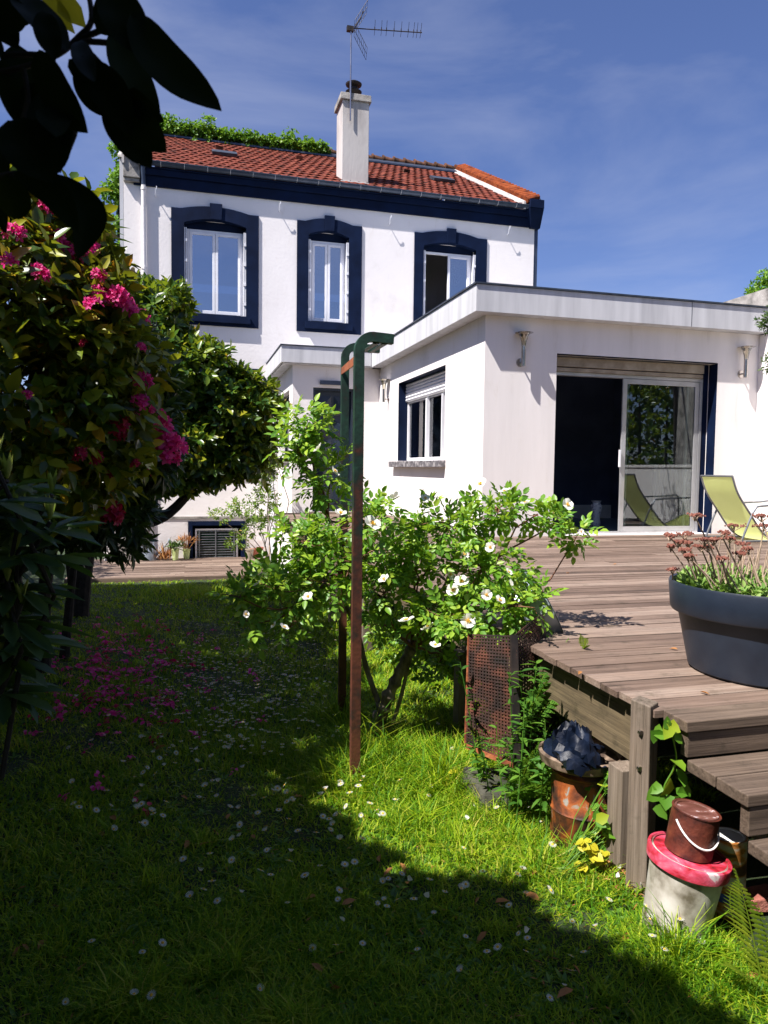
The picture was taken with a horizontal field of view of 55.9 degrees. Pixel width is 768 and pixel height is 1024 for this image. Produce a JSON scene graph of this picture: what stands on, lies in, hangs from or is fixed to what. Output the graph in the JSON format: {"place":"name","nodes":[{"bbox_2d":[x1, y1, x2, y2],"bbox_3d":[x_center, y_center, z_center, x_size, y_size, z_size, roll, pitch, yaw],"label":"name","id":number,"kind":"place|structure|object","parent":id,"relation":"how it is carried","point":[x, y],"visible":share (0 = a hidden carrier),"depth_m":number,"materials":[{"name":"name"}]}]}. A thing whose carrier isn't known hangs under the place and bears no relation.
{"place":"outdoors","nodes":[
{"label":"outdoors","id":0,"kind":"place"},
{"bbox_2d":[0,528,767,1023],"bbox_3d":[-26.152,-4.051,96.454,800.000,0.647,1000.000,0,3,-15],"label":"ground","id":1,"kind":"structure","parent":0,"point":[728,808],"depth_m":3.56,"materials":[{"name":"green plant"}]},
{"bbox_2d":[12,945,20,957],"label":"fallen leaf","id":2,"kind":"object","parent":1,"relation":"on","point":[15,951],"visible":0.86,"depth_m":2.41,"materials":[{"name":"brown plant"}]},
{"bbox_2d":[23,730,34,735],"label":"fallen blossom","id":3,"kind":"object","parent":1,"relation":"on","point":[25,732],"visible":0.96,"depth_m":4.67,"materials":[{"name":"pink plant"}]},
{"bbox_2d":[51,713,63,720],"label":"fallen blossom","id":4,"kind":"object","parent":1,"relation":"on","point":[59,715],"visible":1,"depth_m":4.95,"materials":[{"name":"pink plant"}]},
{"bbox_2d":[0,434,117,779],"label":"young rhododendron","id":5,"kind":"object","parent":1,"relation":"on","point":[19,517],"visible":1,"depth_m":2.01,"materials":[{"name":"green plant"}]},
{"bbox_2d":[53,699,65,710],"bbox_3d":[-2.353,1.409,5.236,0.098,0.054,0.098,25,34,0],"label":"fallen blossom","id":6,"kind":"object","parent":1,"relation":"on","point":[60,706],"visible":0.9,"depth_m":5.24,"materials":[{"name":"pink plant"}]},
{"bbox_2d":[57,793,67,802],"bbox_3d":[-1.612,1.438,3.670,0.078,0.029,0.072,3,4,31],"label":"fallen blossom","id":7,"kind":"object","parent":1,"relation":"on","point":[59,795],"visible":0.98,"depth_m":3.65,"materials":[{"name":"pink plant"}]},
{"bbox_2d":[75,697,92,705],"bbox_3d":[-2.203,1.408,5.369,0.128,0.040,0.160,-25,-21,8],"label":"fallen blossom","id":8,"kind":"object","parent":1,"relation":"on","point":[76,704],"visible":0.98,"depth_m":5.34,"materials":[{"name":"pink plant"}]},
{"bbox_2d":[0,164,183,596],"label":"camellia bush","id":9,"kind":"object","parent":1,"relation":"on","point":[86,402],"visible":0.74,"depth_m":3.76,"materials":[{"name":"green plant"}]},
{"bbox_2d":[0,200,193,673],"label":"rhododendron","id":10,"kind":"object","parent":1,"relation":"on","point":[133,522],"visible":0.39,"depth_m":5.30,"materials":[{"name":"pink plant"}]},
{"bbox_2d":[90,785,104,790],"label":"fallen blossom","id":11,"kind":"object","parent":1,"relation":"on","point":[92,787],"visible":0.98,"depth_m":3.78,"materials":[{"name":"pink plant"}]},
{"bbox_2d":[94,770,104,780],"bbox_3d":[-1.552,1.437,3.931,0.038,0.069,0.068,-44,-13,10],"label":"fallen blossom","id":12,"kind":"object","parent":1,"relation":"on","point":[96,773],"visible":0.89,"depth_m":3.93,"materials":[{"name":"pink plant"}]},
{"bbox_2d":[95,730,108,736],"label":"fallen blossom","id":13,"kind":"object","parent":1,"relation":"on","point":[102,733],"visible":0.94,"depth_m":4.66,"materials":[{"name":"pink plant"}]},
{"bbox_2d":[99,704,118,709],"bbox_3d":[-1.968,1.407,5.203,0.135,0.035,0.112,-1,4,-32],"label":"fallen blossom","id":14,"kind":"object","parent":1,"relation":"on","point":[114,705],"visible":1,"depth_m":5.23,"materials":[{"name":"pink plant"}]},
{"bbox_2d":[0,0,221,259],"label":"magnolia tree","id":15,"kind":"object","parent":1,"relation":"on","point":[43,127],"visible":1,"depth_m":0.82,"materials":[{"name":"green plant"}]},
{"bbox_2d":[105,824,117,839],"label":"daisy","id":16,"kind":"object","parent":1,"relation":"on","point":[114,828],"visible":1,"depth_m":3.19,"materials":[{"name":"white plant"}]},
{"bbox_2d":[106,711,120,718],"bbox_3d":[-1.868,1.408,5.021,0.101,0.056,0.102,-25,-7,18],"label":"fallen blossom","id":17,"kind":"object","parent":1,"relation":"on","point":[114,713],"visible":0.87,"depth_m":5.04,"materials":[{"name":"pink plant"}]},
{"bbox_2d":[113,684,124,692],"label":"fallen blossom","id":18,"kind":"object","parent":1,"relation":"on","point":[121,685],"visible":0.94,"depth_m":5.77,"materials":[{"name":"pink plant"}]},
{"bbox_2d":[122,667,133,672],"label":"fallen blossom","id":19,"kind":"object","parent":1,"relation":"on","point":[129,670],"visible":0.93,"depth_m":6.40,"materials":[{"name":"pink plant"}]},
{"bbox_2d":[133,804,139,833],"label":"daisy","id":20,"kind":"object","parent":1,"relation":"on","point":[137,807],"visible":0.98,"depth_m":3.29,"materials":[{"name":"white plant"}]},
{"bbox_2d":[127,622,157,639],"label":"fern","id":21,"kind":"object","parent":1,"relation":"on","point":[142,629],"visible":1,"depth_m":7.92,"materials":[{"name":"green plant"}]},
{"bbox_2d":[133,796,151,815],"bbox_3d":[-1.175,1.434,3.536,0.132,0.033,0.105,32,-6,11],"label":"fallen blossom","id":22,"kind":"object","parent":1,"relation":"on","point":[148,803],"visible":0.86,"depth_m":3.52,"materials":[{"name":"pink plant"}]},
{"bbox_2d":[146,990,158,1006],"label":"daisy","id":23,"kind":"object","parent":1,"relation":"on","point":[151,993],"visible":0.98,"depth_m":2.13,"materials":[{"name":"white plant"}]},
{"bbox_2d":[152,938,165,959],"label":"daisy","id":24,"kind":"object","parent":1,"relation":"on","point":[162,943],"visible":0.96,"depth_m":2.37,"materials":[{"name":"white plant"}]},
{"bbox_2d":[64,557,267,583],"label":"deck","id":25,"kind":"structure","parent":1,"relation":"on","point":[170,569],"depth_m":14.66,"materials":[{"name":"brown wood"}]},
{"bbox_2d":[142,539,170,560],"bbox_3d":[-5.137,0.829,16.252,0.720,0.492,0.320,0,3,-15],"label":"watering can","id":26,"kind":"object","parent":25,"relation":"on","point":[151,556],"visible":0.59,"depth_m":16.14,"materials":[{"name":"grey metal"}]},
{"bbox_2d":[154,543,171,559],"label":"dried plant","id":27,"kind":"object","parent":25,"relation":"on","point":[166,554],"visible":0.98,"depth_m":16.24,"materials":[{"name":"orange plant"}]},
{"bbox_2d":[164,537,183,559],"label":"potted plant","id":28,"kind":"object","parent":25,"relation":"on","point":[174,545],"visible":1,"depth_m":16.23,"materials":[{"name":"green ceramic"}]},
{"bbox_2d":[176,532,198,558],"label":"potted plant","id":29,"kind":"object","parent":25,"relation":"on","point":[186,553],"visible":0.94,"depth_m":16.48,"materials":[{"name":"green plant"}]},
{"bbox_2d":[245,548,253,558],"bbox_3d":[-3.112,0.961,16.756,0.210,0.220,0.210,0,3,-15],"label":"plant pot","id":30,"kind":"object","parent":25,"relation":"on","point":[250,551],"visible":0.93,"depth_m":16.69,"materials":[{"name":"beige ceramic"}]},
{"bbox_2d":[157,719,179,723],"bbox_3d":[-1.468,1.420,4.866,0.123,0.039,0.154,-36,-29,31],"label":"fallen blossom","id":31,"kind":"object","parent":1,"relation":"on","point":[175,720],"visible":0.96,"depth_m":4.88,"materials":[{"name":"pink plant"}]},
{"bbox_2d":[66,269,291,617],"bbox_3d":[-2.642,-0.831,9.347,2.901,4.514,1.676,0,3,-15],"label":"camellia tree","id":32,"kind":"object","parent":1,"relation":"on","point":[228,412],"visible":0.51,"depth_m":9.03,"materials":[{"name":"green plant"}]},
{"bbox_2d":[184,840,189,847],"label":"fallen leaf","id":33,"kind":"object","parent":1,"relation":"on","point":[186,843],"visible":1,"depth_m":3.16,"materials":[{"name":"brown plant"}]},
{"bbox_2d":[186,891,194,905],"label":"daisy","id":34,"kind":"object","parent":1,"relation":"on","point":[189,895],"visible":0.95,"depth_m":2.66,"materials":[{"name":"white plant"}]},
{"bbox_2d":[48,598,339,759],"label":"distant daisies","id":35,"kind":"object","parent":1,"relation":"on","point":[270,708],"visible":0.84,"depth_m":5.87,"materials":[{"name":"white plant"}]},
{"bbox_2d":[207,880,215,907],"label":"daisy","id":36,"kind":"object","parent":1,"relation":"on","point":[210,891],"visible":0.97,"depth_m":2.70,"materials":[{"name":"white plant"}]},
{"bbox_2d":[207,455,288,563],"bbox_3d":[-2.629,-0.089,14.018,1.611,2.975,0.659,0,3,-15],"label":"climbing shrub","id":37,"kind":"object","parent":1,"relation":"on","point":[255,517],"visible":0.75,"depth_m":14.02,"materials":[{"name":"green plant"}]},
{"bbox_2d":[254,983,262,1003],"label":"daisy","id":38,"kind":"object","parent":1,"relation":"on","point":[259,988],"visible":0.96,"depth_m":2.16,"materials":[{"name":"white plant"}]},
{"bbox_2d":[274,785,280,799],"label":"daisy","id":39,"kind":"object","parent":1,"relation":"on","point":[277,787],"visible":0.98,"depth_m":3.56,"materials":[{"name":"white plant"}]},
{"bbox_2d":[311,963,323,971],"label":"fallen leaf","id":40,"kind":"object","parent":1,"relation":"on","point":[318,966],"visible":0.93,"depth_m":2.32,"materials":[{"name":"brown plant"}]},
{"bbox_2d":[266,344,379,573],"bbox_3d":[-1.416,-1.069,15.955,2.080,4.672,2.810,0,3,-15],"label":"entrance porch","id":41,"kind":"object","parent":1,"relation":"on","point":[309,372],"visible":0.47,"depth_m":14.93,"materials":[{"name":"paint"}]},
{"bbox_2d":[285,395,288,454],"bbox_3d":[-2.048,-1.862,15.869,0.040,1.448,1.628,0,3,-15],"label":"window","id":42,"kind":"structure","parent":41,"relation":"in","point":[287,397],"depth_m":16.40,"materials":[{"name":"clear glass"}]},
{"bbox_2d":[312,388,352,511],"bbox_3d":[-1.072,-1.277,14.971,0.850,2.530,0.160,0,3,-15],"label":"door","id":43,"kind":"structure","parent":41,"relation":"in","point":[331,396],"depth_m":14.96,"materials":[{"name":"metal"}]},
{"bbox_2d":[118,80,543,559],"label":"house","id":44,"kind":"structure","parent":1,"relation":"on","point":[265,252],"depth_m":17.16,"materials":[{"name":"paint"}]},
{"bbox_2d":[98,141,119,243],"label":"wall ivy","id":45,"kind":"object","parent":44,"relation":"attached to","point":[113,184],"depth_m":16.16,"materials":[{"name":"green plant"}]},
{"bbox_2d":[171,203,258,328],"bbox_3d":[-3.845,-5.612,16.515,1.935,2.715,0.320,0,3,-15],"label":"window","id":46,"kind":"structure","parent":44,"relation":"in","point":[222,260],"depth_m":16.58,"materials":[{"name":"blue paint"}]},
{"bbox_2d":[188,521,245,557],"bbox_3d":[-3.890,0.698,16.870,1.300,0.975,0.145,0,3,-15],"label":"window","id":47,"kind":"structure","parent":44,"relation":"in","point":[210,544],"depth_m":16.86,"materials":[{"name":"blue paint"}]},
{"bbox_2d":[160,112,331,154],"bbox_3d":[-4.264,-10.870,20.997,5.613,1.030,0.761,0,3,-15],"label":"roof ivy","id":48,"kind":"object","parent":44,"relation":"on","point":[210,131],"visible":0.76,"depth_m":20.86,"materials":[{"name":"green plant"}]},
{"bbox_2d":[296,215,361,334],"bbox_3d":[-1.311,-5.621,17.219,1.555,2.715,0.355,0,3,-15],"label":"window","id":49,"kind":"structure","parent":44,"relation":"in","point":[325,262],"depth_m":17.24,"materials":[{"name":"blue paint"}]},
{"bbox_2d":[346,0,421,120],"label":"tv antenna","id":50,"kind":"object","parent":44,"relation":"attached to","point":[350,29],"visible":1,"depth_m":17.13,"materials":[{"name":"metal"}]},
{"bbox_2d":[413,228,486,320],"bbox_3d":[1.630,-5.631,17.998,1.900,2.715,0.320,0,3,-15],"label":"window","id":51,"kind":"structure","parent":44,"relation":"in","point":[461,273],"depth_m":18.01,"materials":[{"name":"blue paint"}]},
{"bbox_2d":[336,834,342,858],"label":"daisy","id":52,"kind":"object","parent":1,"relation":"on","point":[340,837],"visible":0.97,"depth_m":3.05,"materials":[{"name":"white plant"}]},
{"bbox_2d":[342,898,355,904],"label":"fallen leaf","id":53,"kind":"object","parent":1,"relation":"on","point":[349,900],"visible":1,"depth_m":2.71,"materials":[{"name":"brown plant"}]},
{"bbox_2d":[355,784,361,808],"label":"daisy","id":54,"kind":"object","parent":1,"relation":"on","point":[358,786],"visible":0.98,"depth_m":3.56,"materials":[{"name":"white plant"}]},
{"bbox_2d":[338,332,393,784],"bbox_3d":[-0.107,0.241,4.393,0.266,2.694,1.256,0,3,-7],"label":"metal frame","id":55,"kind":"object","parent":1,"relation":"on","point":[359,347],"visible":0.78,"depth_m":3.79,"materials":[{"name":"green metal"}]},
{"bbox_2d":[0,624,743,1023],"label":"dry litter","id":56,"kind":"object","parent":1,"relation":"on","point":[392,912],"visible":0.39,"depth_m":2.77,"materials":[{"name":"brown plant"}]},
{"bbox_2d":[383,867,392,876],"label":"fallen leaf","id":57,"kind":"object","parent":1,"relation":"on","point":[387,871],"visible":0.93,"depth_m":2.93,"materials":[{"name":"orange plant"}]},
{"bbox_2d":[204,393,607,738],"bbox_3d":[0.190,0.424,4.300,2.165,2.218,1.651,1,3,10],"label":"rose bush","id":58,"kind":"object","parent":1,"relation":"on","point":[461,593],"visible":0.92,"depth_m":4.09,"materials":[{"name":"green plant"}]},
{"bbox_2d":[442,769,455,791],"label":"seedling","id":59,"kind":"object","parent":1,"relation":"on","point":[450,770],"visible":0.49,"depth_m":3.78,"materials":[{"name":"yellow plant"}]},
{"bbox_2d":[477,931,486,943],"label":"fallen leaf","id":60,"kind":"object","parent":1,"relation":"on","point":[481,935],"visible":1,"depth_m":2.49,"materials":[{"name":"brown plant"}]},
{"bbox_2d":[460,767,538,818],"bbox_3d":[0.574,1.427,3.643,0.323,0.179,0.410,0,3,-10],"label":"concrete block","id":61,"kind":"object","parent":1,"relation":"on","point":[484,792],"depth_m":3.59,"materials":[{"name":"grey concrete"}]},
{"bbox_2d":[464,634,512,767],"bbox_3d":[0.549,0.946,3.685,0.287,0.633,0.135,2,4,24],"label":"perforated panel","id":62,"kind":"object","parent":61,"relation":"on","point":[469,677],"visible":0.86,"depth_m":3.67,"materials":[{"name":"brown metal"}]},
{"bbox_2d":[510,614,553,767],"bbox_3d":[0.744,0.899,3.715,0.131,0.671,0.515,3,4,34],"label":"perforated panel","id":63,"kind":"object","parent":61,"relation":"on","point":[516,650],"visible":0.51,"depth_m":3.65,"materials":[{"name":"metal"}]},
{"bbox_2d":[505,638,568,770],"bbox_3d":[0.792,1.001,3.687,0.505,0.655,0.286,-2,4,-41],"label":"fern","id":64,"kind":"object","parent":61,"relation":"on","point":[538,695],"visible":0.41,"depth_m":3.59,"materials":[{"name":"green plant"}]},
{"bbox_2d":[493,943,509,970],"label":"daisy","id":65,"kind":"object","parent":1,"relation":"on","point":[497,946],"visible":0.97,"depth_m":2.32,"materials":[{"name":"white plant"}]},
{"bbox_2d":[495,898,508,902],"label":"fallen leaf","id":66,"kind":"object","parent":1,"relation":"on","point":[501,900],"visible":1,"depth_m":2.72,"materials":[{"name":"brown plant"}]},
{"bbox_2d":[453,660,554,834],"bbox_3d":[0.667,1.061,3.454,0.511,0.737,0.677,0,3,-15],"label":"leafy weed","id":67,"kind":"object","parent":1,"relation":"on","point":[480,775],"visible":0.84,"depth_m":3.38,"materials":[{"name":"green plant"}]},
{"bbox_2d":[275,513,767,898],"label":"wooden deck","id":68,"kind":"structure","parent":1,"relation":"on","point":[630,685],"depth_m":3.33,"materials":[{"name":"brown wood"}]},
{"bbox_2d":[508,569,563,632],"bbox_3d":[0.877,0.574,4.240,0.363,0.478,0.482,0,3,-15],"label":"zinc tub","id":69,"kind":"object","parent":68,"relation":"on","point":[555,625],"visible":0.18,"depth_m":4.04,"materials":[{"name":"metal"}]},
{"bbox_2d":[578,634,589,648],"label":"leaf","id":70,"kind":"object","parent":68,"relation":"on","point":[585,640],"visible":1,"depth_m":3.68,"materials":[{"name":"green plant"}]},
{"bbox_2d":[646,716,691,821],"bbox_3d":[1.053,1.112,2.646,0.197,0.738,0.091,0,3,-15],"label":"bindweed","id":71,"kind":"object","parent":68,"relation":"attached to","point":[656,789],"visible":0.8,"depth_m":2.64,"materials":[{"name":"green plant"}]},
{"bbox_2d":[668,573,767,688],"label":"planter","id":72,"kind":"object","parent":68,"relation":"on","point":[725,636],"visible":0.78,"depth_m":3.08,"materials":[{"name":"grey plastic"}]},
{"bbox_2d":[663,512,767,596],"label":"sedum","id":73,"kind":"object","parent":72,"relation":"on","point":[742,579],"visible":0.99,"depth_m":3.18,"materials":[{"name":"green plant"}]},
{"bbox_2d":[700,475,767,541],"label":"sun chair","id":74,"kind":"object","parent":68,"relation":"on","point":[725,499],"visible":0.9,"depth_m":9.81,"materials":[{"name":"fabric"}]},
{"bbox_2d":[503,725,552,805],"bbox_3d":[0.724,1.233,3.422,0.311,0.410,0.503,2,3,16],"label":"fern","id":75,"kind":"object","parent":1,"relation":"on","point":[529,787],"visible":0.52,"depth_m":3.38,"materials":[{"name":"green plant"}]},
{"bbox_2d":[526,892,539,899],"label":"fallen leaf","id":76,"kind":"object","parent":1,"relation":"on","point":[533,895],"visible":1,"depth_m":2.74,"materials":[{"name":"brown plant"}]},
{"bbox_2d":[557,986,572,997],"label":"fallen leaf","id":77,"kind":"object","parent":1,"relation":"on","point":[565,990],"visible":1,"depth_m":2.22,"materials":[{"name":"brown plant"}]},
{"bbox_2d":[370,281,767,536],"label":"garden room","id":78,"kind":"object","parent":1,"relation":"on","point":[609,401],"visible":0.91,"depth_m":10.74,"materials":[{"name":"white paint"}]},
{"bbox_2d":[378,379,389,401],"bbox_3d":[-0.001,-2.404,14.311,0.250,0.462,0.250,0,3,-15],"label":"wall lamp","id":79,"kind":"object","parent":78,"relation":"attached to","point":[383,394],"visible":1,"depth_m":14.30,"materials":[{"name":"metal"}]},
{"bbox_2d":[398,365,445,460],"bbox_3d":[0.747,-1.622,12.501,0.288,1.464,2.588,0,3,-15],"label":"window","id":80,"kind":"structure","parent":78,"relation":"in","point":[421,418],"depth_m":12.89,"materials":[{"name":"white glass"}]},
{"bbox_2d":[515,331,533,366],"bbox_3d":[1.880,-2.196,9.736,0.250,0.462,0.250,0,3,-15],"label":"wall lamp","id":81,"kind":"object","parent":78,"relation":"attached to","point":[521,362],"visible":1,"depth_m":9.73,"materials":[{"name":"metal"}]},
{"bbox_2d":[590,500,601,525],"bbox_3d":[3.572,0.019,12.192,0.200,0.420,0.200,0,3,-15],"label":"vase","id":82,"kind":"object","parent":78,"relation":"on","point":[596,507],"visible":0.98,"depth_m":12.13,"materials":[{"name":"blue ceramic"}]},
{"bbox_2d":[555,372,702,533],"bbox_3d":[3.534,-0.835,10.596,2.529,2.305,0.120,0,3,-15],"label":"sliding door","id":83,"kind":"structure","parent":78,"relation":"in","point":[627,380],"depth_m":10.74,"materials":[{"name":"grey metal"}]},
{"bbox_2d":[652,465,678,519],"bbox_3d":[4.654,-0.324,11.975,0.450,0.900,0.080,0,3,-15],"label":"radiator","id":84,"kind":"object","parent":78,"relation":"attached to","point":[664,491],"visible":1,"depth_m":11.94,"materials":[{"name":"white paint"}]},
{"bbox_2d":[737,346,755,377],"bbox_3d":[5.343,-2.218,10.674,0.250,0.462,0.250,0,3,-15],"label":"wall lamp","id":85,"kind":"object","parent":78,"relation":"attached to","point":[742,374],"visible":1,"depth_m":10.68,"materials":[{"name":"metal"}]},
{"bbox_2d":[538,738,624,852],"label":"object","id":86,"kind":"object","parent":1,"relation":"on","point":[568,794],"visible":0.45,"depth_m":3.10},
{"bbox_2d":[543,720,607,776],"bbox_3d":[0.835,1.000,3.151,0.262,0.179,0.342,0,3,-15],"label":"plastic bag","id":87,"kind":"object","parent":86,"relation":"on","point":[572,746],"visible":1,"depth_m":3.07,"materials":[{"name":"plastic"}]},
{"bbox_2d":[554,838,609,879],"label":"weed","id":88,"kind":"object","parent":1,"relation":"on","point":[593,851],"visible":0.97,"depth_m":2.89,"materials":[{"name":"yellow plant"}]},
{"bbox_2d":[554,770,615,865],"bbox_3d":[0.913,1.281,3.033,0.446,0.468,0.208,0,3,-15],"label":"weed","id":89,"kind":"object","parent":1,"relation":"on","point":[602,824],"visible":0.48,"depth_m":3.01,"materials":[{"name":"green plant"}]},
{"bbox_2d":[642,831,732,947],"bbox_3d":[1.053,1.341,2.562,0.282,0.292,0.282,9,4,-16],"label":"paint bucket","id":90,"kind":"object","parent":1,"relation":"on","point":[687,889],"visible":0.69,"depth_m":2.47,"materials":[{"name":"white plastic"}]},
{"bbox_2d":[664,798,721,862],"bbox_3d":[1.090,1.124,2.553,0.173,0.151,0.172,9,4,-16],"label":"paint can","id":91,"kind":"object","parent":90,"relation":"on","point":[692,832],"visible":1,"depth_m":2.50,"materials":[{"name":"brown metal"}]},
{"bbox_2d":[715,826,747,920],"bbox_3d":[1.273,1.336,2.680,0.128,0.291,0.128,0,3,-15],"label":"paint can","id":92,"kind":"object","parent":1,"relation":"on","point":[732,846],"visible":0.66,"depth_m":2.63,"materials":[{"name":"black metal"}]},
{"bbox_2d":[719,868,767,992],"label":"fern","id":93,"kind":"object","parent":1,"relation":"on","point":[745,930],"visible":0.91,"depth_m":2.25,"materials":[{"name":"green plant"}]},
{"bbox_2d":[724,288,767,305],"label":"concrete wall","id":94,"kind":"structure","parent":1,"relation":"on","point":[760,298],"depth_m":11.59,"materials":[{"name":"white concrete"}]},
{"bbox_2d":[744,267,767,294],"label":"tree behind wall","id":95,"kind":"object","parent":1,"relation":"on","point":[759,285],"visible":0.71,"depth_m":13.55,"materials":[{"name":"green plant"}]},
{"bbox_2d":[745,884,767,912],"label":"brick","id":96,"kind":"object","parent":1,"relation":"on","point":[759,894],"visible":0.53,"depth_m":2.69,"materials":[{"name":"red brick"}]},
{"bbox_2d":[752,334,767,531],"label":"boundary wall","id":97,"kind":"structure","parent":1,"relation":"on","point":[760,484],"depth_m":10.79,"materials":[{"name":"white paint"}]},
{"bbox_2d":[753,305,767,374],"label":"overhanging shrub","id":98,"kind":"object","parent":1,"relation":"on","point":[762,323],"visible":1,"depth_m":8.38,"materials":[{"name":"green plant"}]},
{"bbox_2d":[0,0,767,410],"label":"sky","id":99,"kind":"structure","parent":0,"point":[640,127],"materials":[{"name":"blue"}]}
]}

